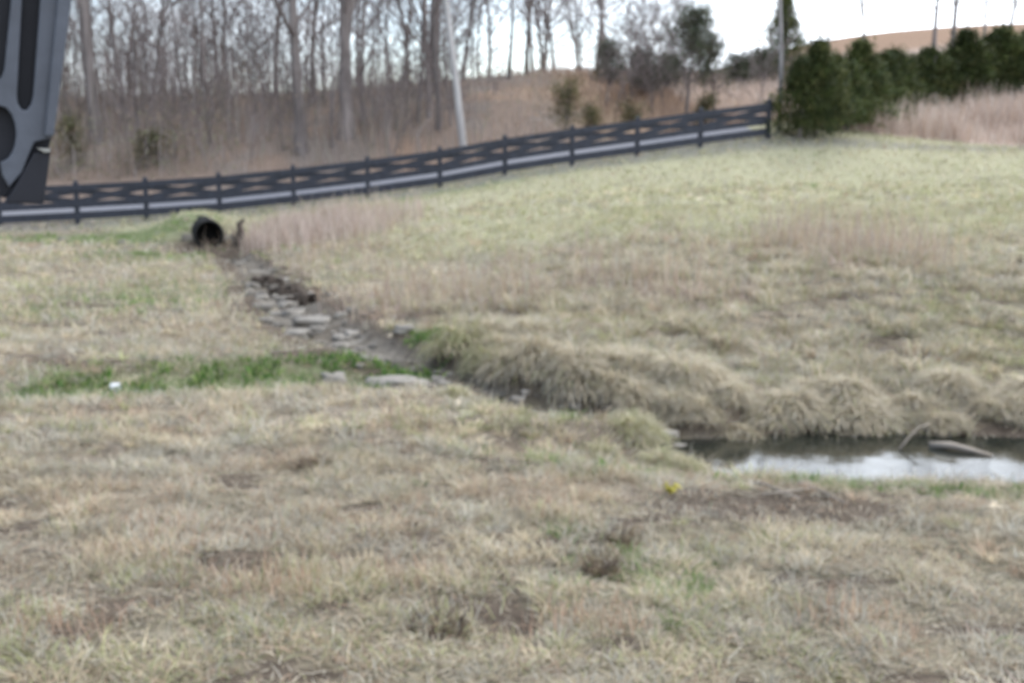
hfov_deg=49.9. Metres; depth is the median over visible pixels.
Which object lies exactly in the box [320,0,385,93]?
bare tree
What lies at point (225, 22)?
bare tree
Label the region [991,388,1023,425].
grass tussock
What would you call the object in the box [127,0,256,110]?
bare tree
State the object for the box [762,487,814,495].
stick
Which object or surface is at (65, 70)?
sapling
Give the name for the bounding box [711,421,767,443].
grass tussock
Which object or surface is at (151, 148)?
bush
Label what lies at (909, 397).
grass tussock
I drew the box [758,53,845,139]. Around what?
cedar tree
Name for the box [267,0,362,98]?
bare tree
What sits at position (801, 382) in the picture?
grass tussock
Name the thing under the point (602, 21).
bare tree
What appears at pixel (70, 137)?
pine tree
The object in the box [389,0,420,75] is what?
sapling
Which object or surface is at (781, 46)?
pale bare tree
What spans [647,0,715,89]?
sapling
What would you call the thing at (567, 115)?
pine tree
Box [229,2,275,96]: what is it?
sapling
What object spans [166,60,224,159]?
sapling
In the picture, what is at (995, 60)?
cedar tree
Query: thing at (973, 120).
tall dry grass
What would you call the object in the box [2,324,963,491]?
green weeds
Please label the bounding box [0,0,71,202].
machine panel
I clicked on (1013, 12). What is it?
bare tree
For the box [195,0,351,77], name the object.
bare tree
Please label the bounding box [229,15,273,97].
sapling
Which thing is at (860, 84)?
cedar tree
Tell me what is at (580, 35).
bare tree
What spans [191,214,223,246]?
culvert pipe
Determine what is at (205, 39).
sapling
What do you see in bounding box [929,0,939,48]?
bare tree
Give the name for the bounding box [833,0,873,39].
bare tree
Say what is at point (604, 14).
bare tree
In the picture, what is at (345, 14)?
bare tree
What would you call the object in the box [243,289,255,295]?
rock
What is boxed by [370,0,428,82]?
bare tree
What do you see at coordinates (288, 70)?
sapling
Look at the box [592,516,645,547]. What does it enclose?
dead weed
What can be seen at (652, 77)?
bush
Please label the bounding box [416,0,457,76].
sapling
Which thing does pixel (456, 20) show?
bare tree
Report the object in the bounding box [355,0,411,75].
bare tree
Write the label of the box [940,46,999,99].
cedar tree
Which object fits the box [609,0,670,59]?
sapling
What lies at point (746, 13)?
sapling
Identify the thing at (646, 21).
sapling
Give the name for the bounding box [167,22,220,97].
sapling
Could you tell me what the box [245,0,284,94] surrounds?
bare tree
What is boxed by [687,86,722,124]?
pine tree
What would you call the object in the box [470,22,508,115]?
sapling
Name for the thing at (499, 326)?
grass tussock
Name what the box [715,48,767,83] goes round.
pine tree
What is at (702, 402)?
grass tussock
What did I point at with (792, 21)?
cedar tree
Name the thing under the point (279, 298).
rock
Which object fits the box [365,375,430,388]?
rock
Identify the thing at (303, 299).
root clump
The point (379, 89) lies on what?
sapling
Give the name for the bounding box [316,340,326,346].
rock
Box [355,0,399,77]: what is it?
bare tree
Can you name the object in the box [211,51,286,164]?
sapling
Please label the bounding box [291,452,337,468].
dead weed
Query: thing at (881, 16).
sky
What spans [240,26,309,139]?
sapling
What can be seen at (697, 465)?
grass tussock
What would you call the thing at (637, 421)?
grass tussock
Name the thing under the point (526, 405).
rock
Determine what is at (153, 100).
sapling
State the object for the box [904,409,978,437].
grass tussock
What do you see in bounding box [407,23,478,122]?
sapling
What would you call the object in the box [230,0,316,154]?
bare tree
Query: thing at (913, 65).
cedar tree
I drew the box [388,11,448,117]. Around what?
sapling
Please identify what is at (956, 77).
cedar tree
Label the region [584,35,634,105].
pine tree
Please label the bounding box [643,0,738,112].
pine tree
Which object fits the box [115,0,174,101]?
bare tree
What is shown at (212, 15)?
bare tree
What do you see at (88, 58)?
bare tree
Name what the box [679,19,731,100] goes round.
sapling
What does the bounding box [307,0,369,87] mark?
bare tree
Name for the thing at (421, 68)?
bare tree
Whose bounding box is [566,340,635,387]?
grass tussock
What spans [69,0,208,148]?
bare tree
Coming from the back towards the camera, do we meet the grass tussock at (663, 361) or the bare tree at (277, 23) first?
the bare tree at (277, 23)
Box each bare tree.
[58,0,119,139]
[61,0,112,119]
[65,0,129,78]
[66,3,80,94]
[67,0,124,97]
[68,0,138,65]
[69,0,158,107]
[69,0,191,119]
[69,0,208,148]
[70,0,125,79]
[70,0,214,99]
[74,0,286,122]
[76,0,105,144]
[78,0,178,73]
[89,0,140,79]
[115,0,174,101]
[119,0,212,92]
[122,0,236,109]
[124,0,208,104]
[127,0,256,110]
[146,0,235,106]
[146,0,265,106]
[149,0,261,142]
[154,0,266,88]
[155,0,207,89]
[159,0,274,102]
[174,0,228,81]
[181,0,310,114]
[192,0,260,80]
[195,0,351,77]
[197,0,236,90]
[200,0,284,91]
[214,0,277,70]
[215,0,275,81]
[223,0,342,148]
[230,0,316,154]
[240,0,338,106]
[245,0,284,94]
[251,0,312,68]
[256,0,338,87]
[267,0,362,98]
[268,0,334,68]
[277,0,368,147]
[279,0,362,102]
[300,0,394,53]
[304,0,400,123]
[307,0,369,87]
[313,0,391,63]
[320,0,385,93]
[328,0,414,84]
[334,22,407,136]
[336,0,355,140]
[337,0,453,129]
[338,0,461,98]
[338,0,493,117]
[348,0,530,129]
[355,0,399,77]
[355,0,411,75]
[359,0,488,123]
[369,0,483,92]
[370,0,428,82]
[373,0,430,80]
[399,0,508,125]
[414,0,508,66]
[417,0,487,80]
[425,0,440,91]
[440,0,503,69]
[444,0,510,77]
[450,0,490,78]
[452,0,542,75]
[455,0,517,75]
[460,0,563,68]
[484,0,527,78]
[494,0,606,66]
[500,0,564,72]
[503,0,596,67]
[513,0,532,73]
[514,0,616,65]
[516,0,587,72]
[516,0,594,73]
[534,0,647,72]
[534,0,650,70]
[547,0,619,66]
[555,0,598,69]
[555,0,662,69]
[571,0,624,80]
[587,0,613,67]
[763,0,808,131]
[800,0,839,46]
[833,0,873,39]
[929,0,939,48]
[939,0,961,44]
[973,0,992,35]
[1009,0,1019,28]
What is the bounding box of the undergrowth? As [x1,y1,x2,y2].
[48,6,602,180]
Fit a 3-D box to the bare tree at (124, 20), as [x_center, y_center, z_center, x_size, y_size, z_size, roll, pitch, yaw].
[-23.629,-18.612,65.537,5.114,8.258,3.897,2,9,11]
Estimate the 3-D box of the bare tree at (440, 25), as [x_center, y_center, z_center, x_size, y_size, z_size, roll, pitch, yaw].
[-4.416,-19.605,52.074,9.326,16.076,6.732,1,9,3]
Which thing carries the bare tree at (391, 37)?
on the ground at (910, 41)
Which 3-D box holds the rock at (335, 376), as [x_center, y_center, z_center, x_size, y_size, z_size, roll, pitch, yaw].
[-1.760,0.377,10.943,0.306,0.144,0.190,0,9,0]
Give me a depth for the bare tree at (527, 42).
61.48 m
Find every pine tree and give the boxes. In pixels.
[49,107,93,167]
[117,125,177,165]
[526,68,599,129]
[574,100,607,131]
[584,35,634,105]
[613,93,659,122]
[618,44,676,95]
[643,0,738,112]
[656,47,687,87]
[686,29,759,108]
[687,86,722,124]
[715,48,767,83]
[742,41,790,80]
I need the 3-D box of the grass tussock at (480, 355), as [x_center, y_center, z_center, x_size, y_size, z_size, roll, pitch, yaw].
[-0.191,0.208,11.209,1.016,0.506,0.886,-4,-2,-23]
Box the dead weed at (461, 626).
[396,596,474,639]
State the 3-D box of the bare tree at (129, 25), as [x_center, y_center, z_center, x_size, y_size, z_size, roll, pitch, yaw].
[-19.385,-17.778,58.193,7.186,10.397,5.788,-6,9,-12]
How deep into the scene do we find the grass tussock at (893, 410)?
9.13 m
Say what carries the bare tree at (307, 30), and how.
on the ground at (910, 41)
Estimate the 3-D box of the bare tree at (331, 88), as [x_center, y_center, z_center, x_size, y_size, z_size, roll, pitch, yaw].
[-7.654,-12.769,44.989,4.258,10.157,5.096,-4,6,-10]
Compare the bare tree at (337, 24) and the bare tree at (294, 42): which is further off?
the bare tree at (337, 24)
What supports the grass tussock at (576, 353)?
on the ground at (910, 41)
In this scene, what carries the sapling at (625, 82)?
on the ground at (910, 41)
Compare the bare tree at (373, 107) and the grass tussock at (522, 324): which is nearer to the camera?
the grass tussock at (522, 324)
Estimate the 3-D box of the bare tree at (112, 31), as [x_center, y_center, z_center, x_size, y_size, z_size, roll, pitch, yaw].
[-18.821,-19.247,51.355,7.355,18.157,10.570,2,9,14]
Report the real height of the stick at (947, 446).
0.091 m
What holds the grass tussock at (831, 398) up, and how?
on the ground at (910, 41)
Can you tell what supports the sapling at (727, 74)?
on the ground at (910, 41)
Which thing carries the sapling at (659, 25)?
on the ground at (910, 41)
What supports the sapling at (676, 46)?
on the ground at (910, 41)
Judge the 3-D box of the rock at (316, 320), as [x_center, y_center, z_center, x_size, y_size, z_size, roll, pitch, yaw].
[-2.755,-0.261,15.131,0.602,0.168,0.376,-1,9,-8]
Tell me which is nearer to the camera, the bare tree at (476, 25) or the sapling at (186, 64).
the sapling at (186, 64)
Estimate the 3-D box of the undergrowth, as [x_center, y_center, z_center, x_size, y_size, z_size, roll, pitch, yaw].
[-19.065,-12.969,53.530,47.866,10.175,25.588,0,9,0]
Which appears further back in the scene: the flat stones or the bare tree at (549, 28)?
the bare tree at (549, 28)
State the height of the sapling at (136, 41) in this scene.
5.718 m
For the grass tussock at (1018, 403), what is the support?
on the ground at (910, 41)
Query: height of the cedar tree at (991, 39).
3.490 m
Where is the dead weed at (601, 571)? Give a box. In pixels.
[576,546,630,577]
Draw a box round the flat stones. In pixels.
[204,255,722,446]
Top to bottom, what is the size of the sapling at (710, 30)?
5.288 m
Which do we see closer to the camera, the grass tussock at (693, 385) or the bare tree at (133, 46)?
the grass tussock at (693, 385)
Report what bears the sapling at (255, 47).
on the ground at (910, 41)
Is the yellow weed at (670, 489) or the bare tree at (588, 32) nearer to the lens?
the yellow weed at (670, 489)
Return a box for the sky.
[60,0,1023,95]
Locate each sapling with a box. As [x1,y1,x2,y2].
[58,26,100,107]
[59,45,81,97]
[60,38,74,90]
[60,59,109,126]
[87,53,164,168]
[93,11,151,88]
[95,18,160,134]
[96,15,160,128]
[109,44,178,151]
[111,2,161,96]
[127,11,190,128]
[130,15,173,101]
[138,57,198,148]
[139,61,204,159]
[148,0,218,95]
[151,34,213,135]
[160,0,232,97]
[162,5,224,83]
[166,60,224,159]
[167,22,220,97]
[171,46,232,146]
[188,0,246,101]
[197,0,258,93]
[198,31,251,123]
[201,10,252,100]
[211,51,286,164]
[228,11,273,96]
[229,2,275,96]
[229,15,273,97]
[232,0,291,110]
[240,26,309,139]
[253,21,313,114]
[257,29,309,117]
[259,47,329,153]
[261,5,335,107]
[271,6,335,98]
[301,5,358,103]
[302,18,367,99]
[304,10,351,89]
[335,21,380,132]
[338,32,410,140]
[349,10,425,128]
[371,30,443,154]
[382,1,421,96]
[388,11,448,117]
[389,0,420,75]
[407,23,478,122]
[408,8,471,93]
[411,36,481,133]
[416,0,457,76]
[416,2,474,110]
[428,3,499,109]
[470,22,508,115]
[575,7,651,114]
[591,0,669,111]
[593,0,660,72]
[599,0,657,97]
[609,0,667,52]
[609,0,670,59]
[612,0,673,93]
[618,0,700,114]
[620,0,681,52]
[629,18,675,109]
[631,1,676,93]
[634,4,689,109]
[641,0,679,54]
[643,0,705,93]
[647,0,706,77]
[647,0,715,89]
[648,0,687,73]
[650,0,698,86]
[657,0,715,101]
[663,0,706,48]
[671,0,735,75]
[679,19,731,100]
[687,17,761,103]
[691,0,729,68]
[728,0,798,102]
[732,0,806,103]
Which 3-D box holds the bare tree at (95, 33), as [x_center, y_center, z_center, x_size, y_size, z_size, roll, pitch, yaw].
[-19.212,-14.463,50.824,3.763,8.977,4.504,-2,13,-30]
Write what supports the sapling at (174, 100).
on the ground at (910, 41)
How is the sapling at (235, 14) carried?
on the ground at (910, 41)
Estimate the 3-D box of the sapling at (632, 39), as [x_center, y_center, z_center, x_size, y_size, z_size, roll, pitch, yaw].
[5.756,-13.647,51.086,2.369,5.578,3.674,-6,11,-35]
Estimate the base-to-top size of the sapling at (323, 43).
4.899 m
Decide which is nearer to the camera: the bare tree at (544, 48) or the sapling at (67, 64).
the sapling at (67, 64)
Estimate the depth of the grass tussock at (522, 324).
11.86 m
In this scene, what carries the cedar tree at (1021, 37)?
on the ground at (910, 41)
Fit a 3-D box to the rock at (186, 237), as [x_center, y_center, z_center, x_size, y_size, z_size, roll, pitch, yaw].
[-9.085,-2.905,30.912,0.503,0.263,0.348,1,9,9]
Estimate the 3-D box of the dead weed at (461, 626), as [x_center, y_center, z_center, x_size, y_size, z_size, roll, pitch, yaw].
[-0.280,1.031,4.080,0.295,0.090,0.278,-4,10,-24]
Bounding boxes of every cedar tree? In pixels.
[752,0,811,77]
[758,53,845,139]
[762,33,869,137]
[802,49,872,130]
[806,60,907,130]
[836,31,900,128]
[865,58,922,122]
[875,49,940,118]
[882,44,942,113]
[907,57,956,110]
[910,44,978,106]
[910,51,958,111]
[930,53,986,104]
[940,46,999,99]
[941,24,1023,100]
[958,41,1018,97]
[976,31,1023,95]
[982,22,1023,96]
[1005,30,1023,89]
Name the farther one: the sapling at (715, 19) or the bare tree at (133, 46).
the sapling at (715, 19)
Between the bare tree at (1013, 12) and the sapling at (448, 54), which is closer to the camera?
the sapling at (448, 54)
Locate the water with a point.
(847, 454)
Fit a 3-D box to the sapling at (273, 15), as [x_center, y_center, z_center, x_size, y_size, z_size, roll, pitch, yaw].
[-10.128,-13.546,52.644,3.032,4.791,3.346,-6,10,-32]
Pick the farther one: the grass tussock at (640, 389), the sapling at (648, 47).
the sapling at (648, 47)
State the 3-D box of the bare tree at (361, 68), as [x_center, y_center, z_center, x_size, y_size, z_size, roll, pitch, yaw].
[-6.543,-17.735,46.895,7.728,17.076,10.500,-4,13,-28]
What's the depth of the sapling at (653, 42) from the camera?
48.76 m
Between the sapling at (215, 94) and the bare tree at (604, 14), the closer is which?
the sapling at (215, 94)
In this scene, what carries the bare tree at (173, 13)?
on the ground at (910, 41)
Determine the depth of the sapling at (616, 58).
48.42 m
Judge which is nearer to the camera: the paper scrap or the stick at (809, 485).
the stick at (809, 485)
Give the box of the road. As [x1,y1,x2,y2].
[2,127,750,215]
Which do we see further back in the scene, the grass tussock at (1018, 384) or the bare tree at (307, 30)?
the bare tree at (307, 30)
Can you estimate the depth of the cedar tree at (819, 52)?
40.21 m
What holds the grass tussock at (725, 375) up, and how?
on the ground at (910, 41)
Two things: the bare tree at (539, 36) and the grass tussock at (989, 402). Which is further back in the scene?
the bare tree at (539, 36)
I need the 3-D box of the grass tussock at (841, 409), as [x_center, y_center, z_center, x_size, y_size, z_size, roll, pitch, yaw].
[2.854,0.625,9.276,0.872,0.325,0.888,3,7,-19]
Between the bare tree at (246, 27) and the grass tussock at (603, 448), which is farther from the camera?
the bare tree at (246, 27)
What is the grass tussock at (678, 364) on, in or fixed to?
on the ground at (910, 41)
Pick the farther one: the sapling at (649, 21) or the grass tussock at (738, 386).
the sapling at (649, 21)
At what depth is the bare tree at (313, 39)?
53.17 m
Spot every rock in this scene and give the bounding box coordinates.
[180,234,196,240]
[223,235,233,243]
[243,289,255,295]
[268,311,281,315]
[275,295,292,301]
[283,329,309,336]
[291,315,330,326]
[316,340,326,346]
[321,371,347,382]
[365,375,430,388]
[385,358,409,367]
[392,324,417,334]
[430,376,444,381]
[512,404,528,407]
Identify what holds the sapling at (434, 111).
on the ground at (910, 41)
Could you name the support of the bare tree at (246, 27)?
on the ground at (910, 41)
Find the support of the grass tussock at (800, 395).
on the ground at (910, 41)
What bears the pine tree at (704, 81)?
on the ground at (910, 41)
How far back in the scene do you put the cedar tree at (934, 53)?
50.88 m
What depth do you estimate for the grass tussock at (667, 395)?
9.21 m
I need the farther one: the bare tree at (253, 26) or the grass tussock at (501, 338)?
the bare tree at (253, 26)
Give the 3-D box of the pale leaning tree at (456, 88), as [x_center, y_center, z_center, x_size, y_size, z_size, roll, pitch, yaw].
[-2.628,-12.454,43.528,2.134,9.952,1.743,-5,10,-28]
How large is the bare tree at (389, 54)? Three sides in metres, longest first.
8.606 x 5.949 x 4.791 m
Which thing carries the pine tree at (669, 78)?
on the ground at (910, 41)
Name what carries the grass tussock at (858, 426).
on the ground at (910, 41)
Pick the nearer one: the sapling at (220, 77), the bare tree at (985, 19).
the sapling at (220, 77)
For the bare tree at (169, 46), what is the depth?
53.34 m
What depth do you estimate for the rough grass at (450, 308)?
12.75 m
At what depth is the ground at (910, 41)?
10.99 m
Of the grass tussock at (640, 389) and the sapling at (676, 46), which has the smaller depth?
the grass tussock at (640, 389)
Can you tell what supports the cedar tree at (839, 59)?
on the ground at (910, 41)
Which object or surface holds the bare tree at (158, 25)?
on the ground at (910, 41)
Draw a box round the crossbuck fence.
[0,98,771,226]
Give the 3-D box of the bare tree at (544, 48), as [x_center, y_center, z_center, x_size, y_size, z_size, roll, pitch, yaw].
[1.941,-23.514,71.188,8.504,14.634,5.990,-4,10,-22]
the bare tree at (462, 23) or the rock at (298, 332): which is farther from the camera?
the bare tree at (462, 23)
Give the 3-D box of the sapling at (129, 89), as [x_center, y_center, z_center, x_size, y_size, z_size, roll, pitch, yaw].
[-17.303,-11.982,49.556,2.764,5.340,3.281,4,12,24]
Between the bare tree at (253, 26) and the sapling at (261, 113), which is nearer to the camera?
the sapling at (261, 113)
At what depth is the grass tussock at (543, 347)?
10.46 m
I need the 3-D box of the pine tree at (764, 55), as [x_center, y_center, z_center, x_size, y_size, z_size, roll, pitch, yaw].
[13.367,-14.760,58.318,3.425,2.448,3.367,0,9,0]
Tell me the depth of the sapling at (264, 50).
50.23 m
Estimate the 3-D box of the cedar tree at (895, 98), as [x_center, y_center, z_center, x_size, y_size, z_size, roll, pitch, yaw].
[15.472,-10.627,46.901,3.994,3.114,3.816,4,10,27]
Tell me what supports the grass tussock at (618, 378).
on the ground at (910, 41)
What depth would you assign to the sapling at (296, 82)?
43.40 m
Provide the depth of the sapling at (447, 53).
48.72 m
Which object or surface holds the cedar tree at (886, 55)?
on the ground at (910, 41)
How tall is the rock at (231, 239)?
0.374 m
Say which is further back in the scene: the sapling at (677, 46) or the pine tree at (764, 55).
the pine tree at (764, 55)
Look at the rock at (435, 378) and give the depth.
11.18 m
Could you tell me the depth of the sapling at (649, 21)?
57.83 m
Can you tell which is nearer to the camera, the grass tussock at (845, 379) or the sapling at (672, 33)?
the grass tussock at (845, 379)
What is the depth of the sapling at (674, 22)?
56.39 m
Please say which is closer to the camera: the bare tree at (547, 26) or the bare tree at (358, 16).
the bare tree at (358, 16)
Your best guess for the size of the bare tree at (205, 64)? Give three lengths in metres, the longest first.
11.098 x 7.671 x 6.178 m
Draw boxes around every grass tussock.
[403,316,498,368]
[432,382,478,401]
[447,339,514,381]
[454,331,498,371]
[461,328,531,369]
[463,309,522,344]
[464,341,536,389]
[473,325,580,394]
[502,309,560,341]
[505,327,561,352]
[525,334,571,372]
[532,325,623,411]
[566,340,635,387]
[574,363,646,412]
[576,437,626,461]
[598,406,679,452]
[600,349,658,387]
[602,338,643,361]
[603,372,671,424]
[622,344,664,373]
[627,442,700,470]
[628,344,717,387]
[642,378,707,428]
[647,357,722,396]
[649,350,737,412]
[658,390,736,430]
[661,450,713,472]
[665,348,728,385]
[667,373,718,412]
[697,362,759,402]
[706,376,762,413]
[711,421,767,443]
[736,402,787,432]
[743,386,814,435]
[764,381,845,437]
[776,373,831,406]
[796,371,894,406]
[796,403,852,434]
[800,374,907,428]
[804,388,858,413]
[808,399,892,437]
[836,394,933,437]
[838,409,891,437]
[880,386,958,424]
[897,359,992,402]
[903,410,940,428]
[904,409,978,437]
[927,410,976,435]
[956,394,1023,426]
[978,372,1023,407]
[980,387,1023,427]
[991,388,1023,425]
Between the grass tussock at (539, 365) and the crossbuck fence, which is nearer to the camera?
the grass tussock at (539, 365)
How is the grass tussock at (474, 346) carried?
on the ground at (910, 41)
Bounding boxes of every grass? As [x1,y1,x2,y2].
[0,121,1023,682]
[1,48,1023,647]
[374,230,1023,387]
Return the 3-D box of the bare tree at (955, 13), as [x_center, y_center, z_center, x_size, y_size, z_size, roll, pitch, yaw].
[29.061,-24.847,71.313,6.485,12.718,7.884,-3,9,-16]
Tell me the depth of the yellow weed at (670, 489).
6.11 m
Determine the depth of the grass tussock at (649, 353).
10.20 m
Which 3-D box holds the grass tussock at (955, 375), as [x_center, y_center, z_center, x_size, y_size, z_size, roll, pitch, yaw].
[3.835,0.362,9.743,1.009,0.370,0.686,-4,15,-22]
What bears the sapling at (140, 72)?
on the ground at (910, 41)
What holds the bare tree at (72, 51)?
on the ground at (910, 41)
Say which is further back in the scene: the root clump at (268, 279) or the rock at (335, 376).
the root clump at (268, 279)
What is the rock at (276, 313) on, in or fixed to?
on the ground at (910, 41)
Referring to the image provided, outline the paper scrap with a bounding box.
[110,383,120,392]
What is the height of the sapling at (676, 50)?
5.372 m
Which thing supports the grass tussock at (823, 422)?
on the ground at (910, 41)
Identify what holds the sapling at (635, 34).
on the ground at (910, 41)
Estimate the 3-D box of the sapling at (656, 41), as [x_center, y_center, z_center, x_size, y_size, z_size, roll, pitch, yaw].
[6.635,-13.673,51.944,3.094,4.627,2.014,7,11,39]
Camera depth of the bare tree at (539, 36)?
73.23 m
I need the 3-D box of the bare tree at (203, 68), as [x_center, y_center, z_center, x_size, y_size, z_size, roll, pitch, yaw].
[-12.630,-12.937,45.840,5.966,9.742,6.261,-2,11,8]
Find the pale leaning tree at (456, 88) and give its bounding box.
[443,0,466,146]
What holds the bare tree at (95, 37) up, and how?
on the ground at (910, 41)
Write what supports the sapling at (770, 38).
on the ground at (910, 41)
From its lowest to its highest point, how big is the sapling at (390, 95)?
5.263 m
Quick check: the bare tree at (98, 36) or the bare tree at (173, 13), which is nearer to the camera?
the bare tree at (173, 13)
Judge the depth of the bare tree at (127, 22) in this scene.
68.52 m
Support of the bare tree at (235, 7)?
on the ground at (910, 41)
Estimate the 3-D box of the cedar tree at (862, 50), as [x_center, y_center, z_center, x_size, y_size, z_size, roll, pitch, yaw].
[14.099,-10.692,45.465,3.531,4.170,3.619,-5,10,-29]
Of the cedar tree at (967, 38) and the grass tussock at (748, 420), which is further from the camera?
the cedar tree at (967, 38)
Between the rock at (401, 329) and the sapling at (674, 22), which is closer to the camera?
the rock at (401, 329)
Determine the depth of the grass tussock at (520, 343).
11.24 m
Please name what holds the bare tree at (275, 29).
on the ground at (910, 41)
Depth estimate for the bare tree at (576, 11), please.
64.75 m
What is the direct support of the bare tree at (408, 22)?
on the ground at (910, 41)
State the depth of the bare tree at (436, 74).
46.46 m
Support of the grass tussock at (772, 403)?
on the ground at (910, 41)
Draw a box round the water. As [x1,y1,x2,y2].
[661,432,1023,482]
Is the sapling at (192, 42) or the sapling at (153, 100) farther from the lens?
the sapling at (192, 42)
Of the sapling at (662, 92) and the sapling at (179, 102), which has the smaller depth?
the sapling at (179, 102)
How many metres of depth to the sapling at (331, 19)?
50.49 m
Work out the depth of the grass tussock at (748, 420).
9.19 m
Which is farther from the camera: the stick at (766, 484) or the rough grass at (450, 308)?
the rough grass at (450, 308)
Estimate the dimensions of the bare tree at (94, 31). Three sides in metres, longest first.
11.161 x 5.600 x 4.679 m
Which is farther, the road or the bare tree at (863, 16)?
the bare tree at (863, 16)
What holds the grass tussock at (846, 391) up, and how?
on the ground at (910, 41)
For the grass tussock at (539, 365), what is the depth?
10.70 m
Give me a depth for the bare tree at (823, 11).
75.75 m
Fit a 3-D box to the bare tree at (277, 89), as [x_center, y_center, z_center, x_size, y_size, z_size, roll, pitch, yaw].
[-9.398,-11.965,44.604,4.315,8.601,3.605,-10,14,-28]
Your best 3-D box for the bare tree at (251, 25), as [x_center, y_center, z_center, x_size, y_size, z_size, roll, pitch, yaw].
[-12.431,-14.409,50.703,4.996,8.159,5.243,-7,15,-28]
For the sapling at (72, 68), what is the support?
on the ground at (910, 41)
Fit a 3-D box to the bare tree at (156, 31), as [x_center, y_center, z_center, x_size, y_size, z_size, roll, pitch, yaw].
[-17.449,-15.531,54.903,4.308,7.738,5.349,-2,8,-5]
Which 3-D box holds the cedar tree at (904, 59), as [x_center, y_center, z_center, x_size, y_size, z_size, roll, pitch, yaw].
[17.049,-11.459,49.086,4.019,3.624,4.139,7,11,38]
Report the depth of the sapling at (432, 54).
52.71 m
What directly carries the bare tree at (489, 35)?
on the ground at (910, 41)
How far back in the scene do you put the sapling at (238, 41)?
57.97 m
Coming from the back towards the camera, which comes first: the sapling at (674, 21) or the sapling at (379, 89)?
the sapling at (674, 21)
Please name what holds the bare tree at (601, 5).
on the ground at (910, 41)
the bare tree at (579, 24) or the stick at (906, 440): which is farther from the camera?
the bare tree at (579, 24)
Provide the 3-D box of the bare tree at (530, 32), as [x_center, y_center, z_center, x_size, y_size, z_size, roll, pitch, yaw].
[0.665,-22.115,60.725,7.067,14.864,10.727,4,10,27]
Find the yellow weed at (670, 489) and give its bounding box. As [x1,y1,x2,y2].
[661,481,681,493]
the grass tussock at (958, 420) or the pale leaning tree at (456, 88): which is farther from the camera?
the pale leaning tree at (456, 88)
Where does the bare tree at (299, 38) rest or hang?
on the ground at (910, 41)
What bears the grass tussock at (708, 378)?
on the ground at (910, 41)
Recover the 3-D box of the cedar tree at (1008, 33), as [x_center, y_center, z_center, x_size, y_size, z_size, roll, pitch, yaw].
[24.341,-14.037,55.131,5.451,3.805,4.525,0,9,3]
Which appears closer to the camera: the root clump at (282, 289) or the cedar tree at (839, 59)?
the root clump at (282, 289)
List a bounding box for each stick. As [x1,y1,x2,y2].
[744,480,800,498]
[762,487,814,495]
[797,481,845,503]
[898,423,929,449]
[929,441,992,455]
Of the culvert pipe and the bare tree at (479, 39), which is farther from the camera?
the bare tree at (479, 39)
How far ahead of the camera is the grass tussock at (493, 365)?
10.67 m
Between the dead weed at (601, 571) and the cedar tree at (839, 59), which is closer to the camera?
the dead weed at (601, 571)
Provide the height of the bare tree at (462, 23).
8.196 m
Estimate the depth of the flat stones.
13.98 m
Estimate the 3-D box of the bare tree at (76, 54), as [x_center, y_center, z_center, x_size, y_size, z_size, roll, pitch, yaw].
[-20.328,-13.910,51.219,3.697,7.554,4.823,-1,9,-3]
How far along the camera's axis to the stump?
30.43 m
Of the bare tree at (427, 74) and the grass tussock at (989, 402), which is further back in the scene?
the bare tree at (427, 74)
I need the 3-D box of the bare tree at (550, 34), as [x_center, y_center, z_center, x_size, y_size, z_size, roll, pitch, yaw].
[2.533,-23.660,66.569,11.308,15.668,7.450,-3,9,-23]
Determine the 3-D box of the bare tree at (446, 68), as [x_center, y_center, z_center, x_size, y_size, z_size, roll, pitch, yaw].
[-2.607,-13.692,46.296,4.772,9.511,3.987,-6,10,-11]
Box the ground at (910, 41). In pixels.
[0,23,1023,682]
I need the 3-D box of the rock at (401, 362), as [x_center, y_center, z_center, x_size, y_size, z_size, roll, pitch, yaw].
[-1.246,0.256,11.942,0.277,0.129,0.193,0,9,0]
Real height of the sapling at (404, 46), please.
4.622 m
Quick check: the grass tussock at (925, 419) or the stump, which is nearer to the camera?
the grass tussock at (925, 419)
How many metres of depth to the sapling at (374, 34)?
47.09 m
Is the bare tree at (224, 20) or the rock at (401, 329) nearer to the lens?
the rock at (401, 329)
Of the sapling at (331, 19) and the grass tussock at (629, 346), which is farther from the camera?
the sapling at (331, 19)
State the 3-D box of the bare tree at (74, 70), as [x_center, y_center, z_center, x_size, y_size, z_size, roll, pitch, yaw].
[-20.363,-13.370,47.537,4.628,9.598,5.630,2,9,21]
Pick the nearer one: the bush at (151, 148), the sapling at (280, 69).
the bush at (151, 148)
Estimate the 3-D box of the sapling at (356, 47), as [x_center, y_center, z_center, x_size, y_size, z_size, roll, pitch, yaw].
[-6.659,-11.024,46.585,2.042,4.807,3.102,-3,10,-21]
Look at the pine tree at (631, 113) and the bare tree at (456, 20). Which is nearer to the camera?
the pine tree at (631, 113)
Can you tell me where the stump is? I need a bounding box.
[230,218,244,246]
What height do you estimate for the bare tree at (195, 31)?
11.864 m
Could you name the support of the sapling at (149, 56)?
on the ground at (910, 41)
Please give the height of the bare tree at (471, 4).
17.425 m
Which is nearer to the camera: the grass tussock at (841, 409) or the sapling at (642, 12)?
the grass tussock at (841, 409)
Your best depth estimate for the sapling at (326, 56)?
49.01 m
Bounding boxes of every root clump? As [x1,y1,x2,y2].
[249,275,285,287]
[267,284,303,295]
[284,292,318,305]
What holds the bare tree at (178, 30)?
on the ground at (910, 41)
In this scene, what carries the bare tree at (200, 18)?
on the ground at (910, 41)
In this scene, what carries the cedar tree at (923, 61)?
on the ground at (910, 41)
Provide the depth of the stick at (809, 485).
6.30 m
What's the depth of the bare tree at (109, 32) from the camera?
55.50 m
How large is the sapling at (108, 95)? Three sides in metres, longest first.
4.996 x 2.898 x 2.842 m
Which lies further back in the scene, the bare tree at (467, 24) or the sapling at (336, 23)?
the bare tree at (467, 24)

